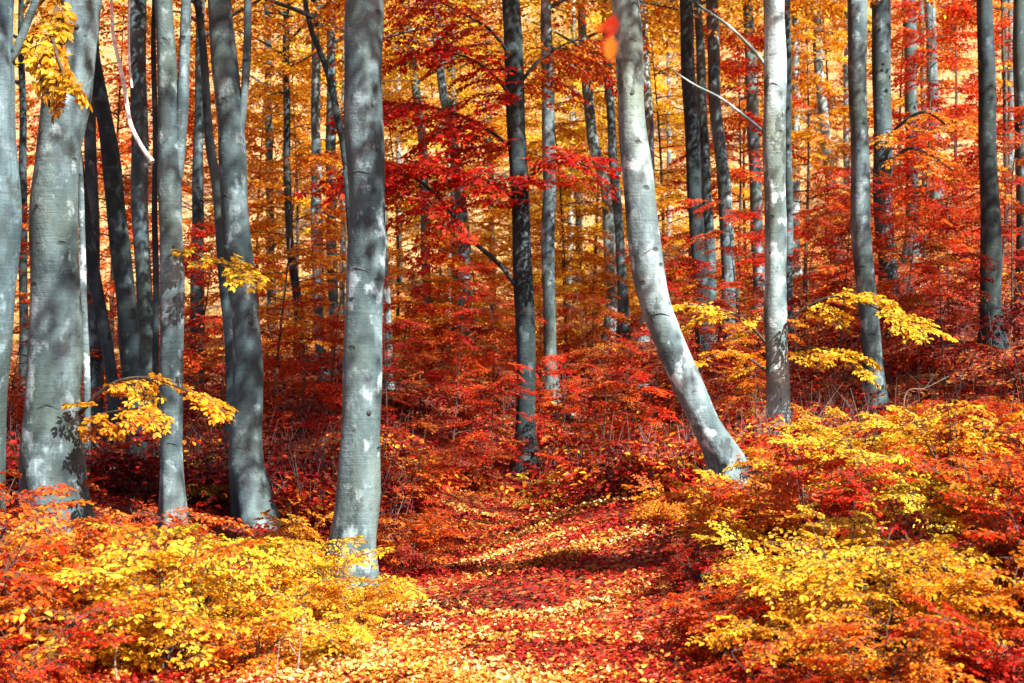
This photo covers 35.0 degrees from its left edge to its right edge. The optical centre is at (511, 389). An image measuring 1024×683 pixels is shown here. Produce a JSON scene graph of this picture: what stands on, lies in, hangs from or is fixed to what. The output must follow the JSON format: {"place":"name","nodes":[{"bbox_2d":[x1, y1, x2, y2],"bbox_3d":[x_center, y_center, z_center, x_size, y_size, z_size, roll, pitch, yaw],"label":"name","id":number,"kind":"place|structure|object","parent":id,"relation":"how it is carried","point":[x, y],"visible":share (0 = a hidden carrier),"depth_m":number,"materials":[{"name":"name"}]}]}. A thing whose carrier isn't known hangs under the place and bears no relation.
{"place":"outdoors","nodes":[
{"label":"outdoors","id":0,"kind":"place"},
{"bbox_2d":[0,0,1023,682],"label":"ground","id":1,"kind":"structure","parent":0,"point":[504,174],"depth_m":27.51,"materials":[{"name":"red plant"}]},
{"bbox_2d":[0,0,39,541],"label":"beech tree","id":2,"kind":"object","parent":1,"relation":"on","point":[10,216],"visible":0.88,"depth_m":11.89,"materials":[{"name":"grey plant"}]},
{"bbox_2d":[0,504,81,648],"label":"leafy shrub","id":3,"kind":"object","parent":1,"relation":"on","point":[17,556],"visible":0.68,"depth_m":9.26,"materials":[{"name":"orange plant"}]},
{"bbox_2d":[0,469,96,571],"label":"leafy shrub","id":4,"kind":"object","parent":1,"relation":"on","point":[40,493],"visible":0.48,"depth_m":11.39,"materials":[{"name":"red plant"}]},
{"bbox_2d":[21,0,103,486],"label":"beech tree","id":5,"kind":"object","parent":1,"relation":"on","point":[86,351],"visible":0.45,"depth_m":15.94,"materials":[{"name":"grey plant"}]},
{"bbox_2d":[0,600,140,682],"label":"leafy shrub","id":6,"kind":"object","parent":1,"relation":"on","point":[59,671],"visible":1,"depth_m":7.90,"materials":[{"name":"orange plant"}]},
{"bbox_2d":[0,520,161,626],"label":"leafy shrub","id":7,"kind":"object","parent":1,"relation":"on","point":[46,570],"visible":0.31,"depth_m":10.06,"materials":[{"name":"orange plant"}]},
{"bbox_2d":[78,149,122,468],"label":"beech tree","id":8,"kind":"object","parent":1,"relation":"on","point":[100,310],"visible":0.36,"depth_m":20.94,"materials":[{"name":"grey plant"}]},
{"bbox_2d":[13,0,205,396],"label":"beech tree","id":9,"kind":"object","parent":1,"relation":"on","point":[22,163],"visible":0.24,"depth_m":29.89,"materials":[{"name":"grey plant"}]},
{"bbox_2d":[17,1,217,346],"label":"young beech","id":10,"kind":"object","parent":1,"relation":"on","point":[118,95],"visible":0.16,"depth_m":32.73,"materials":[{"name":"orange plant"}]},
{"bbox_2d":[92,32,147,459],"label":"beech tree","id":11,"kind":"object","parent":1,"relation":"on","point":[127,311],"visible":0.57,"depth_m":17.84,"materials":[{"name":"grey plant"}]},
{"bbox_2d":[14,0,238,534],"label":"beech tree","id":12,"kind":"object","parent":1,"relation":"on","point":[53,438],"visible":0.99,"depth_m":12.77,"materials":[{"name":"grey plant"}]},
{"bbox_2d":[0,522,269,678],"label":"leafy shrub","id":13,"kind":"object","parent":1,"relation":"on","point":[25,618],"visible":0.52,"depth_m":8.84,"materials":[{"name":"orange plant"}]},
{"bbox_2d":[128,0,152,427],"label":"beech tree","id":14,"kind":"object","parent":1,"relation":"on","point":[139,161],"visible":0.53,"depth_m":22.82,"materials":[{"name":"grey plant"}]},
{"bbox_2d":[84,0,208,447],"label":"beech tree","id":15,"kind":"object","parent":1,"relation":"on","point":[91,178],"visible":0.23,"depth_m":23.91,"materials":[{"name":"grey plant"}]},
{"bbox_2d":[40,533,261,679],"bbox_3d":[-2.018,1.215,9.013,1.264,0.851,1.195,0,0,10],"label":"leafy shrub","id":16,"kind":"object","parent":1,"relation":"on","point":[155,641],"visible":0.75,"depth_m":8.84,"materials":[{"name":"yellow plant"}]},
{"bbox_2d":[48,502,253,584],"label":"leafy shrub","id":17,"kind":"object","parent":1,"relation":"on","point":[107,519],"visible":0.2,"depth_m":11.76,"materials":[{"name":"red plant"}]},
{"bbox_2d":[151,0,159,455],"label":"beech tree","id":18,"kind":"object","parent":1,"relation":"on","point":[156,310],"visible":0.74,"depth_m":19.98,"materials":[{"name":"grey plant"}]},
{"bbox_2d":[86,522,298,642],"bbox_3d":[-1.966,1.235,10.220,1.196,0.908,1.537,0,0,3],"label":"leafy shrub","id":19,"kind":"object","parent":1,"relation":"on","point":[267,548],"visible":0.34,"depth_m":10.07,"materials":[{"name":"yellow plant"}]},
{"bbox_2d":[98,41,289,365],"bbox_3d":[-7.473,-4.189,36.934,4.377,7.652,4.576,0,0,-20],"label":"young beech","id":20,"kind":"object","parent":1,"relation":"on","point":[191,107],"visible":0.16,"depth_m":36.71,"materials":[{"name":"orange plant"}]},
{"bbox_2d":[115,219,275,417],"bbox_3d":[-5.267,-0.978,25.882,2.376,3.439,3.138,0,0,-33],"label":"young beech","id":21,"kind":"object","parent":1,"relation":"on","point":[198,282],"visible":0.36,"depth_m":25.40,"materials":[{"name":"orange plant"}]},
{"bbox_2d":[155,0,270,537],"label":"beech tree","id":22,"kind":"object","parent":1,"relation":"on","point":[173,98],"visible":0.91,"depth_m":13.69,"materials":[{"name":"grey plant"}]},
{"bbox_2d":[193,0,232,453],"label":"beech tree","id":23,"kind":"object","parent":1,"relation":"on","point":[215,185],"visible":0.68,"depth_m":18.99,"materials":[{"name":"grey plant"}]},
{"bbox_2d":[122,0,342,412],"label":"beech tree","id":24,"kind":"object","parent":1,"relation":"on","point":[197,189],"visible":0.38,"depth_m":27.06,"materials":[{"name":"grey plant"}]},
{"bbox_2d":[208,0,282,531],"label":"beech tree","id":25,"kind":"object","parent":1,"relation":"on","point":[251,494],"visible":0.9,"depth_m":14.88,"materials":[{"name":"grey plant"}]},
{"bbox_2d":[161,598,355,682],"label":"leafy shrub","id":26,"kind":"object","parent":1,"relation":"on","point":[260,633],"visible":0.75,"depth_m":8.91,"materials":[{"name":"orange plant"}]},
{"bbox_2d":[184,148,346,405],"bbox_3d":[-3.759,-1.832,27.122,3.200,4.611,3.134,0,0,21],"label":"young beech","id":27,"kind":"object","parent":1,"relation":"on","point":[309,162],"visible":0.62,"depth_m":26.95,"materials":[{"name":"orange plant"}]},
{"bbox_2d":[189,0,341,346],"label":"beech tree","id":28,"kind":"object","parent":1,"relation":"on","point":[269,143],"visible":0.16,"depth_m":43.86,"materials":[{"name":"orange plant"}]},
{"bbox_2d":[150,0,407,368],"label":"beech tree","id":29,"kind":"object","parent":1,"relation":"on","point":[286,68],"visible":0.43,"depth_m":34.04,"materials":[{"name":"orange plant"}]},
{"bbox_2d":[172,0,398,237],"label":"beech tree","id":30,"kind":"object","parent":1,"relation":"on","point":[331,88],"visible":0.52,"depth_m":19.96,"materials":[{"name":"grey plant"}]},
{"bbox_2d":[179,538,394,630],"bbox_3d":[-1.451,1.367,10.395,1.164,0.733,1.235,0,0,38],"label":"leafy shrub","id":31,"kind":"object","parent":1,"relation":"on","point":[288,581],"visible":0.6,"depth_m":10.36,"materials":[{"name":"yellow plant"}]},
{"bbox_2d":[203,47,390,356],"bbox_3d":[-5.044,-4.068,35.769,4.125,7.152,3.981,0,0,-33],"label":"young beech","id":32,"kind":"object","parent":1,"relation":"on","point":[302,147],"visible":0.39,"depth_m":36.07,"materials":[{"name":"orange plant"}]},
{"bbox_2d":[262,315,344,434],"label":"young beech","id":33,"kind":"object","parent":1,"relation":"on","point":[284,371],"visible":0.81,"depth_m":23.86,"materials":[{"name":"red plant"}]},
{"bbox_2d":[276,597,389,667],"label":"leafy shrub","id":34,"kind":"object","parent":1,"relation":"on","point":[351,628],"visible":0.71,"depth_m":9.14,"materials":[{"name":"yellow plant"}]},
{"bbox_2d":[263,271,402,414],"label":"young beech","id":35,"kind":"object","parent":1,"relation":"on","point":[316,331],"visible":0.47,"depth_m":24.77,"materials":[{"name":"red plant"}]},
{"bbox_2d":[234,0,434,384],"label":"beech tree","id":36,"kind":"object","parent":1,"relation":"on","point":[315,104],"visible":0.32,"depth_m":30.03,"materials":[{"name":"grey plant"}]},
{"bbox_2d":[250,537,430,611],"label":"leafy shrub","id":37,"kind":"object","parent":1,"relation":"on","point":[394,587],"visible":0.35,"depth_m":11.15,"materials":[{"name":"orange plant"}]},
{"bbox_2d":[205,0,485,376],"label":"beech tree","id":38,"kind":"object","parent":1,"relation":"on","point":[330,141],"visible":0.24,"depth_m":32.95,"materials":[{"name":"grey plant"}]},
{"bbox_2d":[317,0,385,592],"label":"beech tree","id":39,"kind":"object","parent":1,"relation":"on","point":[357,504],"visible":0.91,"depth_m":12.47,"materials":[{"name":"grey plant"}]},
{"bbox_2d":[283,223,424,348],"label":"young beech","id":40,"kind":"object","parent":1,"relation":"on","point":[335,236],"visible":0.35,"depth_m":29.09,"materials":[{"name":"red plant"}]},
{"bbox_2d":[323,313,464,467],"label":"young beech","id":41,"kind":"object","parent":1,"relation":"on","point":[420,325],"visible":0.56,"depth_m":21.10,"materials":[{"name":"red plant"}]},
{"bbox_2d":[320,442,476,519],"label":"leafy shrub","id":42,"kind":"object","parent":1,"relation":"on","point":[408,486],"visible":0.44,"depth_m":16.92,"materials":[{"name":"red plant"}]},
{"bbox_2d":[98,494,714,682],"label":"yellow fallen leaves","id":43,"kind":"object","parent":1,"relation":"on","point":[403,641],"visible":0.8,"depth_m":9.43,"materials":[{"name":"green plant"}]},
{"bbox_2d":[323,0,502,324],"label":"beech tree","id":44,"kind":"object","parent":1,"relation":"on","point":[415,84],"visible":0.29,"depth_m":39.88,"materials":[{"name":"orange plant"}]},
{"bbox_2d":[282,0,554,388],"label":"beech tree","id":45,"kind":"object","parent":1,"relation":"on","point":[387,313],"visible":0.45,"depth_m":27.69,"materials":[{"name":"orange plant"}]},
{"bbox_2d":[298,0,540,354],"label":"beech tree","id":46,"kind":"object","parent":1,"relation":"on","point":[444,103],"visible":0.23,"depth_m":37.87,"materials":[{"name":"orange plant"}]},
{"bbox_2d":[383,278,480,419],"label":"young beech","id":47,"kind":"object","parent":1,"relation":"on","point":[418,291],"visible":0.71,"depth_m":25.10,"materials":[{"name":"red plant"}]},
{"bbox_2d":[376,506,490,565],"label":"leafy shrub","id":48,"kind":"object","parent":1,"relation":"on","point":[421,526],"visible":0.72,"depth_m":14.22,"materials":[{"name":"red plant"}]},
{"bbox_2d":[392,320,516,454],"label":"young beech","id":49,"kind":"object","parent":1,"relation":"on","point":[464,337],"visible":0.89,"depth_m":23.52,"materials":[{"name":"red plant"}]},
{"bbox_2d":[424,253,516,391],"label":"young beech","id":50,"kind":"object","parent":1,"relation":"on","point":[485,265],"visible":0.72,"depth_m":29.03,"materials":[{"name":"red plant"}]},
{"bbox_2d":[292,0,650,479],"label":"beech tree","id":51,"kind":"object","parent":1,"relation":"on","point":[512,97],"visible":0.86,"depth_m":22.33,"materials":[{"name":"red plant"}]},
{"bbox_2d":[442,355,551,484],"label":"young beech","id":52,"kind":"object","parent":1,"relation":"on","point":[499,382],"visible":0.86,"depth_m":22.02,"materials":[{"name":"red plant"}]},
{"bbox_2d":[433,170,581,361],"bbox_3d":[0.117,-2.538,34.838,2.934,4.226,2.872,0,0,-36],"label":"young beech","id":53,"kind":"object","parent":1,"relation":"on","point":[505,214],"visible":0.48,"depth_m":34.85,"materials":[{"name":"red plant"}]},
{"bbox_2d":[0,308,1023,682],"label":"fallen leaves","id":54,"kind":"object","parent":1,"relation":"on","point":[644,646],"visible":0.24,"depth_m":11.08,"materials":[{"name":"red plant"}]},
{"bbox_2d":[6,0,1023,553],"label":"undergrowth","id":55,"kind":"object","parent":1,"relation":"on","point":[134,470],"visible":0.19,"depth_m":21.65,"materials":[{"name":"red plant"}]},
{"bbox_2d":[468,47,639,351],"bbox_3d":[1.448,-4.193,36.733,3.981,7.152,4.125,0,0,-30],"label":"young beech","id":56,"kind":"object","parent":1,"relation":"on","point":[573,133],"visible":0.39,"depth_m":36.70,"materials":[{"name":"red plant"}]},
{"bbox_2d":[464,0,677,404],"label":"beech tree","id":57,"kind":"object","parent":1,"relation":"on","point":[548,225],"visible":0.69,"depth_m":27.84,"materials":[{"name":"grey plant"}]},
{"bbox_2d":[536,288,639,404],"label":"young beech","id":58,"kind":"object","parent":1,"relation":"on","point":[608,311],"visible":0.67,"depth_m":28.13,"materials":[{"name":"red plant"}]},
{"bbox_2d":[535,338,653,461],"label":"young beech","id":59,"kind":"object","parent":1,"relation":"on","point":[600,376],"visible":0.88,"depth_m":21.83,"materials":[{"name":"red plant"}]},
{"bbox_2d":[505,6,686,328],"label":"young beech","id":60,"kind":"object","parent":1,"relation":"on","point":[658,86],"visible":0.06,"depth_m":45.76,"materials":[{"name":"orange plant"}]},
{"bbox_2d":[460,0,736,347],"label":"beech tree","id":61,"kind":"object","parent":1,"relation":"on","point":[595,151],"visible":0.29,"depth_m":35.96,"materials":[{"name":"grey plant"}]},
{"bbox_2d":[496,0,733,346],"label":"beech tree","id":62,"kind":"object","parent":1,"relation":"on","point":[623,301],"visible":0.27,"depth_m":34.97,"materials":[{"name":"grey plant"}]},
{"bbox_2d":[587,360,684,454],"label":"young beech","id":63,"kind":"object","parent":1,"relation":"on","point":[643,377],"visible":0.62,"depth_m":21.11,"materials":[{"name":"red plant"}]},
{"bbox_2d":[556,0,763,262],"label":"young beech","id":64,"kind":"object","parent":1,"relation":"on","point":[661,173],"visible":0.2,"depth_m":39.63,"materials":[{"name":"orange plant"}]},
{"bbox_2d":[604,249,742,416],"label":"young beech","id":65,"kind":"object","parent":1,"relation":"on","point":[691,261],"visible":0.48,"depth_m":24.05,"materials":[{"name":"red plant"}]},
{"bbox_2d":[611,0,758,495],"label":"beech tree","id":66,"kind":"object","parent":1,"relation":"on","point":[720,448],"visible":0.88,"depth_m":13.84,"materials":[{"name":"grey plant"}]},
{"bbox_2d":[680,0,711,370],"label":"beech tree","id":67,"kind":"object","parent":1,"relation":"on","point":[692,141],"visible":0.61,"depth_m":27.02,"materials":[{"name":"grey plant"}]},
{"bbox_2d":[565,0,840,341],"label":"beech tree","id":68,"kind":"object","parent":1,"relation":"on","point":[704,133],"visible":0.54,"depth_m":30.84,"materials":[{"name":"grey plant"}]},
{"bbox_2d":[651,582,774,662],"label":"leafy shrub","id":69,"kind":"object","parent":1,"relation":"on","point":[693,620],"visible":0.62,"depth_m":9.00,"materials":[{"name":"red plant"}]},
{"bbox_2d":[632,469,813,547],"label":"leafy shrub","id":70,"kind":"object","parent":1,"relation":"on","point":[752,533],"visible":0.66,"depth_m":11.18,"materials":[{"name":"orange plant"}]},
{"bbox_2d":[633,23,830,326],"bbox_3d":[4.152,-4.136,31.924,3.712,6.436,3.583,0,0,-5],"label":"young beech","id":71,"kind":"object","parent":1,"relation":"on","point":[740,173],"visible":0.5,"depth_m":31.96,"materials":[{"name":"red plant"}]},
{"bbox_2d":[666,198,798,367],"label":"young beech","id":72,"kind":"object","parent":1,"relation":"on","point":[746,236],"visible":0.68,"depth_m":25.10,"materials":[{"name":"red plant"}]},
{"bbox_2d":[666,0,816,322],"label":"beech tree","id":73,"kind":"object","parent":1,"relation":"on","point":[752,104],"visible":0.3,"depth_m":34.01,"materials":[{"name":"grey plant"}]},
{"bbox_2d":[706,0,794,347],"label":"beech tree","id":74,"kind":"object","parent":1,"relation":"on","point":[720,150],"visible":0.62,"depth_m":28.74,"materials":[{"name":"grey plant"}]},
{"bbox_2d":[692,520,842,596],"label":"leafy shrub","id":75,"kind":"object","parent":1,"relation":"on","point":[742,556],"visible":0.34,"depth_m":10.35,"materials":[{"name":"yellow plant"}]},
{"bbox_2d":[689,640,856,682],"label":"leafy shrub","id":76,"kind":"object","parent":1,"relation":"on","point":[787,672],"visible":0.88,"depth_m":7.93,"materials":[{"name":"red plant"}]},
{"bbox_2d":[660,434,906,529],"bbox_3d":[1.925,0.791,11.580,1.544,0.917,1.455,0,0,-43],"label":"leafy shrub","id":77,"kind":"object","parent":1,"relation":"on","point":[724,494],"visible":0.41,"depth_m":11.49,"materials":[{"name":"orange plant"}]},
{"bbox_2d":[685,590,906,669],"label":"leafy shrub","id":78,"kind":"object","parent":1,"relation":"on","point":[773,626],"visible":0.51,"depth_m":8.56,"materials":[{"name":"orange plant"}]},
{"bbox_2d":[712,0,895,293],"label":"young beech","id":79,"kind":"object","parent":1,"relation":"on","point":[806,135],"visible":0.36,"depth_m":35.99,"materials":[{"name":"orange plant"}]},
{"bbox_2d":[672,0,958,435],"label":"beech tree","id":80,"kind":"object","parent":1,"relation":"on","point":[773,60],"visible":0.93,"depth_m":18.27,"materials":[{"name":"grey plant"}]},
{"bbox_2d":[701,0,945,351],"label":"beech tree","id":81,"kind":"object","parent":1,"relation":"on","point":[789,204],"visible":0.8,"depth_m":25.97,"materials":[{"name":"grey plant"}]},
{"bbox_2d":[743,442,923,549],"bbox_3d":[2.103,0.748,10.707,1.190,0.801,1.124,0,0,4],"label":"leafy shrub","id":82,"kind":"object","parent":1,"relation":"on","point":[797,478],"visible":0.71,"depth_m":10.63,"materials":[{"name":"red plant"}]},
{"bbox_2d":[786,171,912,353],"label":"young beech","id":83,"kind":"object","parent":1,"relation":"on","point":[817,191],"visible":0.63,"depth_m":24.86,"materials":[{"name":"red plant"}]},
{"bbox_2d":[731,522,968,651],"bbox_3d":[1.920,1.258,9.119,1.285,0.980,1.791,0,0,19],"label":"leafy shrub","id":84,"kind":"object","parent":1,"relation":"on","point":[834,553],"visible":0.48,"depth_m":8.97,"materials":[{"name":"yellow plant"}]},
{"bbox_2d":[769,411,946,510],"bbox_3d":[2.502,0.583,11.786,1.126,0.854,1.447,0,0,29],"label":"leafy shrub","id":85,"kind":"object","parent":1,"relation":"on","point":[815,440],"visible":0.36,"depth_m":11.69,"materials":[{"name":"yellow plant"}]},
{"bbox_2d":[786,499,938,589],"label":"leafy shrub","id":86,"kind":"object","parent":1,"relation":"on","point":[864,527],"visible":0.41,"depth_m":9.92,"materials":[{"name":"orange plant"}]},
{"bbox_2d":[745,602,991,682],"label":"leafy shrub","id":87,"kind":"object","parent":1,"relation":"on","point":[833,631],"visible":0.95,"depth_m":7.72,"materials":[{"name":"orange plant"}]},
{"bbox_2d":[847,0,889,413],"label":"beech tree","id":88,"kind":"object","parent":1,"relation":"on","point":[860,217],"visible":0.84,"depth_m":21.81,"materials":[{"name":"grey plant"}]},
{"bbox_2d":[754,545,1023,668],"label":"leafy shrub","id":89,"kind":"object","parent":1,"relation":"on","point":[972,553],"visible":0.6,"depth_m":8.47,"materials":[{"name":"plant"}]},
{"bbox_2d":[804,452,1005,539],"bbox_3d":[2.600,0.806,10.765,1.243,0.779,0.925,0,0,0],"label":"leafy shrub","id":90,"kind":"object","parent":1,"relation":"on","point":[903,486],"visible":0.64,"depth_m":10.70,"materials":[{"name":"yellow plant"}]},
{"bbox_2d":[839,166,980,356],"bbox_3d":[5.891,-1.788,23.924,1.958,2.882,2.000,0,0,17],"label":"young beech","id":91,"kind":"object","parent":1,"relation":"on","point":[888,286],"visible":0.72,"depth_m":23.80,"materials":[{"name":"red plant"}]},
{"bbox_2d":[822,0,1003,277],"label":"young beech","id":92,"kind":"object","parent":1,"relation":"on","point":[906,12],"visible":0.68,"depth_m":33.20,"materials":[{"name":"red plant"}]},
{"bbox_2d":[850,510,1023,620],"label":"leafy shrub","id":93,"kind":"object","parent":1,"relation":"on","point":[991,550],"visible":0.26,"depth_m":9.41,"materials":[{"name":"red plant"}]},
{"bbox_2d":[882,235,1002,398],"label":"young beech","id":94,"kind":"object","parent":1,"relation":"on","point":[932,247],"visible":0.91,"depth_m":21.98,"materials":[{"name":"red plant"}]},
{"bbox_2d":[869,0,1019,318],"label":"beech tree","id":95,"kind":"object","parent":1,"relation":"on","point":[884,160],"visible":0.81,"depth_m":26.84,"materials":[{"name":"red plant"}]},
{"bbox_2d":[867,399,1023,502],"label":"leafy shrub","id":96,"kind":"object","parent":1,"relation":"on","point":[977,436],"visible":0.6,"depth_m":11.61,"materials":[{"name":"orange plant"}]},
{"bbox_2d":[877,441,1023,544],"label":"leafy shrub","id":97,"kind":"object","parent":1,"relation":"on","point":[983,467],"visible":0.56,"depth_m":10.70,"materials":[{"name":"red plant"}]},
{"bbox_2d":[888,593,1023,682],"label":"leafy shrub","id":98,"kind":"object","parent":1,"relation":"on","point":[980,665],"visible":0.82,"depth_m":7.76,"materials":[{"name":"red plant"}]},
{"bbox_2d":[895,543,1023,665],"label":"leafy shrub","id":99,"kind":"object","parent":1,"relation":"on","point":[1002,619],"visible":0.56,"depth_m":8.42,"materials":[{"name":"orange plant"}]},
{"bbox_2d":[911,0,1013,243],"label":"young beech","id":100,"kind":"object","parent":1,"relation":"on","point":[1003,23],"visible":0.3,"depth_m":36.12,"materials":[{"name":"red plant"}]},
{"bbox_2d":[927,129,1023,321],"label":"young beech","id":101,"kind":"object","parent":1,"relation":"on","point":[1012,277],"visible":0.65,"depth_m":24.94,"materials":[{"name":"red plant"}]},
{"bbox_2d":[938,490,1023,628],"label":"leafy shrub","id":102,"kind":"object","parent":1,"relation":"on","point":[999,534],"visible":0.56,"depth_m":9.21,"materials":[{"name":"red plant"}]},
{"bbox_2d":[977,0,1008,351],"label":"beech tree","id":103,"kind":"object","parent":1,"relation":"on","point":[990,231],"visible":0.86,"depth_m":23.81,"materials":[{"name":"grey plant"}]},
{"bbox_2d":[1013,0,1023,299],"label":"beech tree","id":104,"kind":"object","parent":1,"relation":"on","point":[1018,45],"visible":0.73,"depth_m":28.88,"materials":[{"name":"grey plant"}]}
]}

